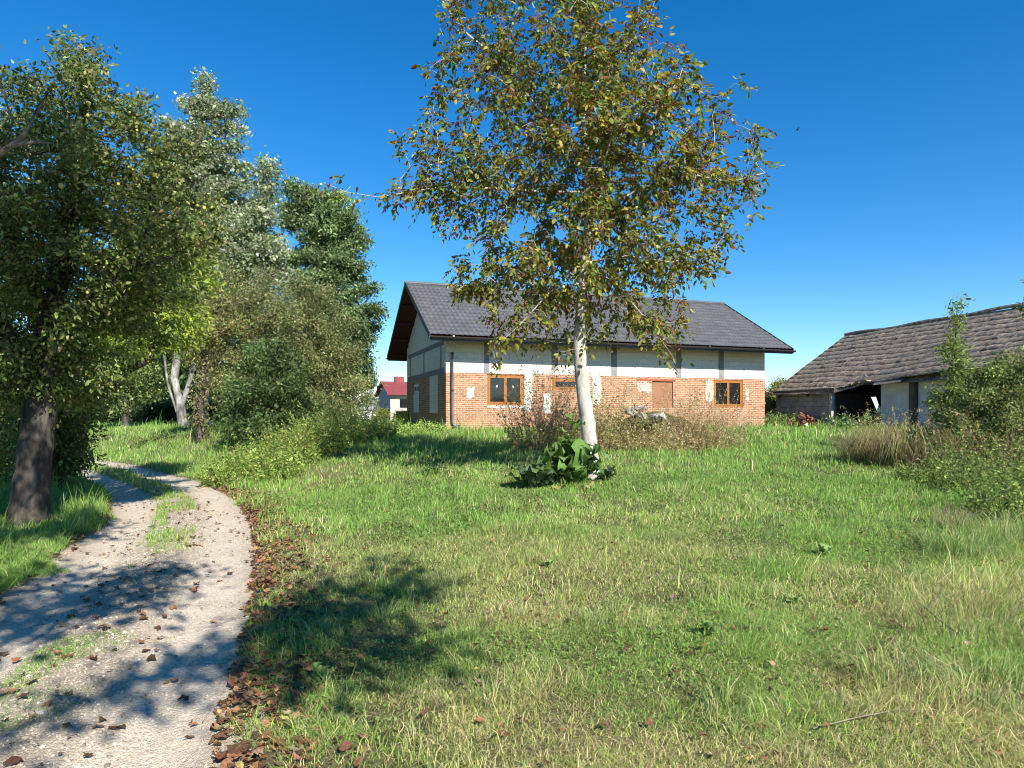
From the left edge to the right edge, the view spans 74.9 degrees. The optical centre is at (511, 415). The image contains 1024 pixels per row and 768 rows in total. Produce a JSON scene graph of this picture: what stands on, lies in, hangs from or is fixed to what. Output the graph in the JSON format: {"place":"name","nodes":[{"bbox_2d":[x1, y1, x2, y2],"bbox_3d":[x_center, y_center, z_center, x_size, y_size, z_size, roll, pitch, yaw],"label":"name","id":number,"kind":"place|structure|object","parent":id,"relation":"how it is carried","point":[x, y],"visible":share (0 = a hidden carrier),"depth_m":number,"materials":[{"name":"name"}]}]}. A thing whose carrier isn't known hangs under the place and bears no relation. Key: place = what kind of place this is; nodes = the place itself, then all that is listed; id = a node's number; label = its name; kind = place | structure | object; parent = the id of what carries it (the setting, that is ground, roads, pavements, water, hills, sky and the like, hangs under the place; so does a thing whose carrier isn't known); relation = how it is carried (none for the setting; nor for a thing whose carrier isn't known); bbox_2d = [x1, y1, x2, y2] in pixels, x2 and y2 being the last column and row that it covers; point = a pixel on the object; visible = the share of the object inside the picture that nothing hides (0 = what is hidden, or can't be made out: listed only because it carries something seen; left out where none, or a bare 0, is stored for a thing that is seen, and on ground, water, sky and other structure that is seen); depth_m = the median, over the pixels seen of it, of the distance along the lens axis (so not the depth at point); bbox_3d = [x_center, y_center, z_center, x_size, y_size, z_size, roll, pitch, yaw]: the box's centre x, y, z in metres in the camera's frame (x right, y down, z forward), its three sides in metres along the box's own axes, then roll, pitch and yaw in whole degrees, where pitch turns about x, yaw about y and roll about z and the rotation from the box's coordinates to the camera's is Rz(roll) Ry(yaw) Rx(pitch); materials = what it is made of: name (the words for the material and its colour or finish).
{"place":"outdoors","nodes":[
{"label":"outdoors","id":0,"kind":"place"},
{"bbox_2d":[0,459,276,767],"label":"road","id":1,"kind":"structure","parent":0,"point":[220,502],"depth_m":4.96,"materials":[{"name":"grey gravel"}]},
{"bbox_2d":[0,465,1023,767],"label":"leaf litter","id":2,"kind":"object","parent":1,"relation":"on","point":[242,747],"visible":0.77,"depth_m":4.45,"materials":[{"name":"brown plant"}]},
{"bbox_2d":[0,410,1023,767],"bbox_3d":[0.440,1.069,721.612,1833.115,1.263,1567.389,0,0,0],"label":"ground","id":3,"kind":"structure","parent":0,"point":[394,732],"depth_m":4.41,"materials":[{"name":"green plant"}]},
{"bbox_2d":[0,385,64,482],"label":"hedge bush","id":4,"kind":"object","parent":3,"relation":"on","point":[4,465],"visible":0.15,"depth_m":14.92,"materials":[{"name":"green plant"}]},
{"bbox_2d":[5,278,81,390],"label":"tree","id":5,"kind":"object","parent":3,"relation":"on","point":[9,317],"visible":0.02,"depth_m":53.29,"materials":[{"name":"green plant"}]},
{"bbox_2d":[0,383,112,489],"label":"hedge bush","id":6,"kind":"object","parent":3,"relation":"on","point":[72,438],"visible":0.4,"depth_m":13.38,"materials":[{"name":"green plant"}]},
{"bbox_2d":[88,400,141,423],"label":"thicket","id":7,"kind":"object","parent":3,"relation":"on","point":[111,418],"visible":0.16,"depth_m":45.30,"materials":[{"name":"green plant"}]},
{"bbox_2d":[0,24,250,528],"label":"fruit tree","id":8,"kind":"object","parent":3,"relation":"on","point":[32,367],"visible":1,"depth_m":9.11,"materials":[{"name":"green plant"}]},
{"bbox_2d":[76,330,188,426],"bbox_3d":[-18.708,-2.416,33.017,5.223,6.366,4.223,0,0,0],"label":"meadow tree","id":9,"kind":"object","parent":3,"relation":"on","point":[156,371],"visible":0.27,"depth_m":32.87,"materials":[{"name":"green plant"}]},
{"bbox_2d":[96,336,197,408],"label":"tree","id":10,"kind":"object","parent":3,"relation":"on","point":[182,381],"visible":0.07,"depth_m":51.29,"materials":[{"name":"green plant"}]},
{"bbox_2d":[64,219,231,483],"bbox_3d":[-7.967,-1.301,14.495,3.741,6.063,2.013,0,0,0],"label":"young ash tree","id":11,"kind":"object","parent":3,"relation":"on","point":[151,347],"visible":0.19,"depth_m":14.41,"materials":[{"name":"green plant"}]},
{"bbox_2d":[111,396,195,423],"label":"thicket","id":12,"kind":"object","parent":3,"relation":"on","point":[168,412],"visible":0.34,"depth_m":45.21,"materials":[{"name":"green plant"}]},
{"bbox_2d":[126,430,183,449],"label":"grass","id":13,"kind":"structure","parent":3,"relation":"on","point":[154,440],"depth_m":26.28,"materials":[{"name":"green plant"}]},
{"bbox_2d":[99,66,259,425],"bbox_3d":[-15.812,-7.995,32.123,7.388,17.551,5.597,0,0,30],"label":"white poplar","id":14,"kind":"object","parent":3,"relation":"on","point":[227,180],"visible":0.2,"depth_m":31.76,"materials":[{"name":"green plant"}]},
{"bbox_2d":[166,289,250,443],"bbox_3d":[-11.256,-1.693,24.444,3.248,5.914,2.466,0,0,0],"label":"ivy clad tree","id":15,"kind":"object","parent":3,"relation":"on","point":[200,421],"visible":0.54,"depth_m":24.38,"materials":[{"name":"green plant"}]},
{"bbox_2d":[173,392,249,423],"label":"thicket","id":16,"kind":"object","parent":3,"relation":"on","point":[212,401],"visible":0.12,"depth_m":45.06,"materials":[{"name":"green plant"}]},
{"bbox_2d":[179,332,247,406],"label":"tree","id":17,"kind":"object","parent":3,"relation":"on","point":[237,343],"visible":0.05,"depth_m":53.65,"materials":[{"name":"green plant"}]},
{"bbox_2d":[195,145,299,426],"bbox_3d":[-12.210,-5.568,29.851,5.309,12.687,3.703,0,0,15],"label":"white poplar","id":18,"kind":"object","parent":3,"relation":"on","point":[257,219],"visible":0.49,"depth_m":29.55,"materials":[{"name":"green plant"}]},
{"bbox_2d":[187,437,307,487],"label":"nettle clump","id":19,"kind":"object","parent":3,"relation":"on","point":[229,472],"visible":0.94,"depth_m":15.23,"materials":[{"name":"green plant"}]},
{"bbox_2d":[191,255,324,420],"bbox_3d":[-9.726,-2.686,25.438,5.482,6.874,4.455,0,0,0],"label":"tall shrub","id":20,"kind":"object","parent":3,"relation":"on","point":[255,327],"visible":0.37,"depth_m":24.87,"materials":[{"name":"green plant"}]},
{"bbox_2d":[205,327,322,451],"bbox_3d":[-7.810,-0.720,21.581,3.950,4.404,3.460,0,0,0],"label":"elder bush","id":21,"kind":"object","parent":3,"relation":"on","point":[274,395],"visible":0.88,"depth_m":21.28,"materials":[{"name":"green plant"}]},
{"bbox_2d":[217,416,328,471],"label":"nettle clump","id":22,"kind":"object","parent":3,"relation":"on","point":[310,453],"visible":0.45,"depth_m":16.79,"materials":[{"name":"green plant"}]},
{"bbox_2d":[252,394,354,458],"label":"nettle clump","id":23,"kind":"object","parent":3,"relation":"on","point":[338,444],"visible":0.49,"depth_m":17.94,"materials":[{"name":"green plant"}]},
{"bbox_2d":[311,662,328,679],"bbox_3d":[-1.123,1.498,3.892,0.109,0.116,0.100,0,0,0],"label":"dock rosette","id":24,"kind":"object","parent":3,"relation":"on","point":[319,668],"visible":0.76,"depth_m":3.90,"materials":[{"name":"green plant"}]},
{"bbox_2d":[262,271,386,427],"bbox_3d":[-6.967,-2.271,24.620,4.611,6.089,4.010,0,0,0],"label":"tall shrub","id":25,"kind":"object","parent":3,"relation":"on","point":[321,344],"visible":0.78,"depth_m":24.08,"materials":[{"name":"green plant"}]},
{"bbox_2d":[288,613,370,650],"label":"sedge tuft","id":26,"kind":"object","parent":3,"relation":"on","point":[329,630],"visible":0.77,"depth_m":4.67,"materials":[{"name":"green plant"}]},
{"bbox_2d":[276,174,390,399],"bbox_3d":[-9.722,-6.084,35.995,6.722,13.707,4.819,0,0,0],"label":"ash tree","id":27,"kind":"object","parent":3,"relation":"on","point":[328,249],"visible":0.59,"depth_m":35.46,"materials":[{"name":"green plant"}]},
{"bbox_2d":[285,391,385,445],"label":"nettle clump","id":28,"kind":"object","parent":3,"relation":"on","point":[358,432],"visible":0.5,"depth_m":19.48,"materials":[{"name":"green plant"}]},
{"bbox_2d":[323,382,402,439],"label":"nettle clump","id":29,"kind":"object","parent":3,"relation":"on","point":[382,429],"visible":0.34,"depth_m":21.41,"materials":[{"name":"green plant"}]},
{"bbox_2d":[364,390,377,413],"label":"grey tree","id":30,"kind":"object","parent":3,"relation":"on","point":[373,404],"visible":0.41,"depth_m":84.62,"materials":[{"name":"green plant"}]},
{"bbox_2d":[352,595,414,620],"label":"sedge tuft","id":31,"kind":"object","parent":3,"relation":"on","point":[390,607],"visible":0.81,"depth_m":5.33,"materials":[{"name":"green plant"}]},
{"bbox_2d":[374,376,406,420],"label":"red roof house","id":32,"kind":"structure","parent":3,"relation":"on","point":[393,394],"depth_m":71.03,"materials":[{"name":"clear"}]},
{"bbox_2d":[368,420,421,433],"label":"green weed clump","id":33,"kind":"object","parent":3,"relation":"on","point":[408,429],"visible":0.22,"depth_m":24.12,"materials":[{"name":"green plant"}]},
{"bbox_2d":[396,410,407,423],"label":"hedge","id":34,"kind":"object","parent":3,"relation":"on","point":[403,414],"visible":0.52,"depth_m":33.76,"materials":[{"name":"green plant"}]},
{"bbox_2d":[388,514,419,528],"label":"sedge tuft","id":35,"kind":"object","parent":3,"relation":"on","point":[405,522],"visible":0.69,"depth_m":8.95,"materials":[{"name":"green plant"}]},
{"bbox_2d":[395,419,447,433],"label":"green weed clump","id":36,"kind":"object","parent":3,"relation":"on","point":[430,426],"visible":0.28,"depth_m":24.88,"materials":[{"name":"green plant"}]},
{"bbox_2d":[416,569,473,588],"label":"sedge tuft","id":37,"kind":"object","parent":3,"relation":"on","point":[454,581],"visible":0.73,"depth_m":6.14,"materials":[{"name":"green plant"}]},
{"bbox_2d":[442,667,539,714],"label":"sedge tuft","id":38,"kind":"object","parent":3,"relation":"on","point":[489,689],"visible":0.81,"depth_m":3.72,"materials":[{"name":"green plant"}]},
{"bbox_2d":[450,348,611,451],"bbox_3d":[0.751,-0.569,17.264,3.148,3.143,4.117,0,0,36],"label":"dry weed clump","id":39,"kind":"object","parent":3,"relation":"on","point":[536,438],"visible":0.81,"depth_m":17.23,"materials":[{"name":"brown plant"}]},
{"bbox_2d":[504,462,557,489],"bbox_3d":[0.390,1.008,11.219,0.725,0.465,0.843,0,0,-42],"label":"burdock","id":40,"kind":"object","parent":3,"relation":"on","point":[532,476],"visible":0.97,"depth_m":11.10,"materials":[{"name":"green plant"}]},
{"bbox_2d":[309,0,784,481],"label":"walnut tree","id":41,"kind":"object","parent":3,"relation":"on","point":[594,197],"visible":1,"depth_m":11.87,"materials":[{"name":"green plant"}]},
{"bbox_2d":[557,413,584,441],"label":"burdock stalk","id":42,"kind":"object","parent":3,"relation":"on","point":[577,422],"visible":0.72,"depth_m":11.87,"materials":[{"name":"green plant"}]},
{"bbox_2d":[536,435,608,489],"bbox_3d":[0.967,0.791,11.477,1.320,0.884,1.268,0,0,0],"label":"burdock","id":43,"kind":"object","parent":3,"relation":"on","point":[572,459],"visible":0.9,"depth_m":11.31,"materials":[{"name":"green plant"}]},
{"bbox_2d":[537,354,612,445],"bbox_3d":[1.334,-0.350,17.911,1.924,2.642,2.096,0,0,-27],"label":"dead stalk clump","id":44,"kind":"object","parent":3,"relation":"on","point":[565,411],"visible":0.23,"depth_m":17.80,"materials":[{"name":"brown plant"}]},
{"bbox_2d":[532,388,630,449],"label":"dry weed clump","id":45,"kind":"object","parent":3,"relation":"on","point":[599,439],"visible":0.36,"depth_m":17.48,"materials":[{"name":"brown plant"}]},
{"bbox_2d":[386,281,795,429],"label":"brick house","id":46,"kind":"structure","parent":3,"relation":"on","point":[437,339],"depth_m":29.38,"materials":[{"name":"brick"}]},
{"bbox_2d":[487,374,522,404],"bbox_3d":[-0.288,-1.040,27.443,1.572,1.252,0.078,0,0,-20],"label":"window","id":47,"kind":"structure","parent":46,"relation":"in","point":[496,384],"depth_m":27.39,"materials":[{"name":"brown wood"}]},
{"bbox_2d":[552,378,575,389],"bbox_3d":[2.303,-1.320,28.362,1.332,0.492,0.078,0,0,-20],"label":"window","id":48,"kind":"structure","parent":46,"relation":"in","point":[558,380],"depth_m":28.29,"materials":[{"name":"brown wood"}]},
{"bbox_2d":[714,380,742,406],"bbox_3d":[10.041,-1.015,31.108,1.632,1.262,0.078,0,0,-20],"label":"window","id":49,"kind":"structure","parent":46,"relation":"in","point":[734,385],"depth_m":31.09,"materials":[{"name":"brown wood"}]},
{"bbox_2d":[568,600,626,631],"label":"sedge tuft","id":50,"kind":"object","parent":3,"relation":"on","point":[589,613],"visible":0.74,"depth_m":4.93,"materials":[{"name":"green plant"}]},
{"bbox_2d":[589,464,615,480],"bbox_3d":[1.627,1.049,11.895,0.510,0.339,0.496,0,0,0],"label":"burdock","id":51,"kind":"object","parent":3,"relation":"on","point":[608,474],"visible":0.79,"depth_m":11.86,"materials":[{"name":"green plant"}]},
{"bbox_2d":[565,374,655,449],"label":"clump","id":52,"kind":"object","parent":3,"relation":"on","point":[621,427],"visible":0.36,"depth_m":17.95,"materials":[{"name":"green plant"}]},
{"bbox_2d":[593,391,662,447],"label":"dry weed clump","id":53,"kind":"object","parent":3,"relation":"on","point":[633,427],"visible":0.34,"depth_m":18.14,"materials":[{"name":"brown plant"}]},
{"bbox_2d":[264,471,1023,739],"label":"clover","id":54,"kind":"object","parent":3,"relation":"on","point":[682,632],"visible":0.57,"depth_m":6.37,"materials":[{"name":"green plant"}]},
{"bbox_2d":[597,417,701,452],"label":"dry weed clump","id":55,"kind":"object","parent":3,"relation":"on","point":[657,445],"visible":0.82,"depth_m":17.45,"materials":[{"name":"brown plant"}]},
{"bbox_2d":[615,411,694,444],"bbox_3d":[4.251,0.757,19.393,2.484,1.747,1.506,0,0,0],"label":"earth mound","id":56,"kind":"object","parent":3,"relation":"on","point":[644,423],"visible":0.12,"depth_m":18.82,"materials":[{"name":"soil"}]},
{"bbox_2d":[648,411,666,422],"bbox_3d":[3.983,0.073,18.399,0.540,0.281,0.390,-21,-22,26],"label":"rubble chunk","id":57,"kind":"object","parent":56,"relation":"on","point":[659,415],"visible":0.85,"depth_m":18.29,"materials":[{"name":"stone"}]},
{"bbox_2d":[614,374,700,423],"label":"dead stalk clump","id":58,"kind":"object","parent":3,"relation":"on","point":[667,403],"visible":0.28,"depth_m":19.41,"materials":[{"name":"brown plant"}]},
{"bbox_2d":[645,526,691,542],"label":"sedge tuft","id":59,"kind":"object","parent":3,"relation":"on","point":[669,532],"visible":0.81,"depth_m":7.54,"materials":[{"name":"green plant"}]},
{"bbox_2d":[627,392,721,446],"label":"dry weed clump","id":60,"kind":"object","parent":3,"relation":"on","point":[684,421],"visible":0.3,"depth_m":18.44,"materials":[{"name":"brown plant"}]},
{"bbox_2d":[625,367,755,449],"bbox_3d":[4.881,-0.220,18.420,3.606,2.360,2.080,0,0,12],"label":"dry weed clump","id":61,"kind":"object","parent":3,"relation":"on","point":[712,425],"visible":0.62,"depth_m":18.26,"materials":[{"name":"brown plant"}]},
{"bbox_2d":[666,372,727,445],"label":"dead stalk clump","id":62,"kind":"object","parent":3,"relation":"on","point":[692,412],"visible":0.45,"depth_m":18.62,"materials":[{"name":"brown plant"}]},
{"bbox_2d":[662,414,733,450],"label":"dry weed clump","id":63,"kind":"object","parent":3,"relation":"on","point":[702,442],"visible":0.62,"depth_m":17.80,"materials":[{"name":"brown plant"}]},
{"bbox_2d":[699,619,716,637],"bbox_3d":[1.354,1.472,4.600,0.109,0.138,0.129,0,0,33],"label":"dock rosette","id":64,"kind":"object","parent":3,"relation":"on","point":[707,629],"visible":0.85,"depth_m":4.59,"materials":[{"name":"green plant"}]},
{"bbox_2d":[684,671,765,717],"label":"sedge tuft","id":65,"kind":"object","parent":3,"relation":"on","point":[717,703],"visible":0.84,"depth_m":3.63,"materials":[{"name":"green plant"}]},
{"bbox_2d":[694,360,778,443],"bbox_3d":[6.510,-0.357,19.727,2.436,2.492,3.327,0,0,37],"label":"dead stalk clump","id":66,"kind":"object","parent":3,"relation":"on","point":[732,412],"visible":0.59,"depth_m":19.41,"materials":[{"name":"brown plant"}]},
{"bbox_2d":[765,397,775,423],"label":"nettle bush","id":67,"kind":"object","parent":3,"relation":"on","point":[770,405],"visible":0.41,"depth_m":33.35,"materials":[{"name":"green plant"}]},
{"bbox_2d":[765,375,786,417],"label":"thicket bush","id":68,"kind":"object","parent":3,"relation":"on","point":[775,384],"visible":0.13,"depth_m":41.84,"materials":[{"name":"green plant"}]},
{"bbox_2d":[763,407,799,426],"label":"green weed clump","id":69,"kind":"object","parent":3,"relation":"on","point":[783,422],"visible":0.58,"depth_m":30.14,"materials":[{"name":"green plant"}]},
{"bbox_2d":[784,593,804,603],"bbox_3d":[2.281,1.487,5.405,0.141,0.102,0.110,0,0,0],"label":"dock rosette","id":70,"kind":"object","parent":3,"relation":"on","point":[794,599],"visible":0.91,"depth_m":5.39,"materials":[{"name":"green plant"}]},
{"bbox_2d":[812,542,832,555],"bbox_3d":[3.230,1.395,6.933,0.172,0.150,0.186,0,0,-25],"label":"dock rosette","id":71,"kind":"object","parent":3,"relation":"on","point":[822,547],"visible":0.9,"depth_m":6.89,"materials":[{"name":"green plant"}]},
{"bbox_2d":[822,502,873,520],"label":"sedge tuft","id":72,"kind":"object","parent":3,"relation":"on","point":[845,515],"visible":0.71,"depth_m":8.73,"materials":[{"name":"green plant"}]},
{"bbox_2d":[820,406,878,429],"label":"green weed clump","id":73,"kind":"object","parent":3,"relation":"on","point":[837,422],"visible":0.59,"depth_m":26.83,"materials":[{"name":"green plant"}]},
{"bbox_2d":[818,435,906,462],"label":"sedge tuft","id":74,"kind":"object","parent":3,"relation":"on","point":[851,455],"visible":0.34,"depth_m":15.02,"materials":[{"name":"green plant"}]},
{"bbox_2d":[812,686,937,728],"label":"dead branch","id":75,"kind":"object","parent":3,"relation":"on","point":[859,716],"visible":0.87,"depth_m":3.37,"materials":[{"name":"brown wood"}]},
{"bbox_2d":[848,402,914,429],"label":"brown reed clump","id":76,"kind":"object","parent":3,"relation":"on","point":[880,421],"visible":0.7,"depth_m":24.64,"materials":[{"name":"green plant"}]},
{"bbox_2d":[805,634,979,699],"bbox_3d":[2.166,1.470,3.866,0.986,0.216,0.836,0,0,0],"label":"sedge tuft","id":77,"kind":"object","parent":3,"relation":"on","point":[885,668],"visible":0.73,"depth_m":3.95,"materials":[{"name":"green plant"}]},
{"bbox_2d":[817,423,969,466],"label":"sedge tuft","id":78,"kind":"object","parent":3,"relation":"on","point":[872,435],"visible":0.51,"depth_m":14.25,"materials":[{"name":"beige plant"}]},
{"bbox_2d":[768,303,1023,427],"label":"old barn","id":79,"kind":"structure","parent":3,"relation":"on","point":[854,372],"depth_m":28.32,"materials":[{"name":"tile"}]},
{"bbox_2d":[868,557,946,583],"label":"sedge tuft","id":80,"kind":"object","parent":3,"relation":"on","point":[903,574],"visible":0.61,"depth_m":5.94,"materials":[{"name":"green plant"}]},
{"bbox_2d":[836,426,987,467],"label":"sedge tuft","id":81,"kind":"object","parent":3,"relation":"on","point":[922,456],"visible":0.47,"depth_m":13.82,"materials":[{"name":"green plant"}]},
{"bbox_2d":[889,405,947,433],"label":"brown reed clump","id":82,"kind":"object","parent":3,"relation":"on","point":[920,419],"visible":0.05,"depth_m":15.65,"materials":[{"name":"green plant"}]},
{"bbox_2d":[897,406,980,469],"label":"dead stalk clump","id":83,"kind":"object","parent":3,"relation":"on","point":[951,419],"visible":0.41,"depth_m":13.56,"materials":[{"name":"brown plant"}]},
{"bbox_2d":[917,590,960,636],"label":"dead branch","id":84,"kind":"object","parent":3,"relation":"on","point":[947,625],"visible":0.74,"depth_m":4.74,"materials":[{"name":"brown wood"}]},
{"bbox_2d":[878,456,1008,486],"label":"green weed clump","id":85,"kind":"object","parent":3,"relation":"on","point":[908,472],"visible":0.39,"depth_m":11.97,"materials":[{"name":"green plant"}]},
{"bbox_2d":[904,393,988,458],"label":"wild shrub","id":86,"kind":"object","parent":3,"relation":"on","point":[954,406],"visible":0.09,"depth_m":14.54,"materials":[{"name":"green plant"}]},
{"bbox_2d":[872,632,1023,719],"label":"sedge tuft","id":87,"kind":"object","parent":3,"relation":"on","point":[1008,670],"visible":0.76,"depth_m":3.76,"materials":[{"name":"green plant"}]},
{"bbox_2d":[921,293,981,429],"bbox_3d":[10.592,-0.887,15.953,1.568,4.063,1.171,0,0,20],"label":"ash sapling","id":88,"kind":"object","parent":3,"relation":"on","point":[957,369],"visible":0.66,"depth_m":15.95,"materials":[{"name":"green plant"}]},
{"bbox_2d":[881,588,1023,647],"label":"sedge tuft","id":89,"kind":"object","parent":3,"relation":"on","point":[967,612],"visible":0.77,"depth_m":4.71,"materials":[{"name":"green plant"}]},
{"bbox_2d":[914,502,996,530],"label":"sedge tuft","id":90,"kind":"object","parent":3,"relation":"on","point":[949,514],"visible":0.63,"depth_m":8.31,"materials":[{"name":"green plant"}]},
{"bbox_2d":[891,516,1020,558],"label":"sedge tuft","id":91,"kind":"object","parent":3,"relation":"on","point":[948,539],"visible":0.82,"depth_m":6.92,"materials":[{"name":"green plant"}]},
{"bbox_2d":[906,392,1023,474],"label":"dead stalk clump","id":92,"kind":"object","parent":3,"relation":"on","point":[1006,444],"visible":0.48,"depth_m":12.43,"materials":[{"name":"brown plant"}]},
{"bbox_2d":[909,370,1022,470],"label":"dead stalk clump","id":93,"kind":"object","parent":3,"relation":"on","point":[967,436],"visible":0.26,"depth_m":13.05,"materials":[{"name":"brown plant"}]},
{"bbox_2d":[909,418,1023,478],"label":"green weed clump","id":94,"kind":"object","parent":3,"relation":"on","point":[962,455],"visible":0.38,"depth_m":12.55,"materials":[{"name":"green plant"}]},
{"bbox_2d":[916,432,1023,498],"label":"green weed clump","id":95,"kind":"object","parent":3,"relation":"on","point":[967,469],"visible":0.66,"depth_m":10.61,"materials":[{"name":"green plant"}]},
{"bbox_2d":[925,345,1023,466],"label":"wild shrub","id":96,"kind":"object","parent":3,"relation":"on","point":[996,379],"visible":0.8,"depth_m":13.35,"materials":[{"name":"green plant"}]},
{"bbox_2d":[934,450,1023,524],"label":"green weed clump","id":97,"kind":"object","parent":3,"relation":"on","point":[1018,502],"visible":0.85,"depth_m":8.84,"materials":[{"name":"green plant"}]},
{"bbox_2d":[939,505,1023,541],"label":"sedge tuft","id":98,"kind":"object","parent":3,"relation":"on","point":[1014,527],"visible":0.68,"depth_m":7.70,"materials":[{"name":"green plant"}]},
{"bbox_2d":[1010,279,1023,369],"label":"edge tree","id":99,"kind":"object","parent":3,"relation":"on","point":[1020,308],"visible":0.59,"depth_m":15.94,"materials":[{"name":"green plant"}]},
{"bbox_2d":[0,0,1023,415],"label":"sky","id":100,"kind":"structure","parent":0,"point":[897,195],"materials":[{"name":"blue"}]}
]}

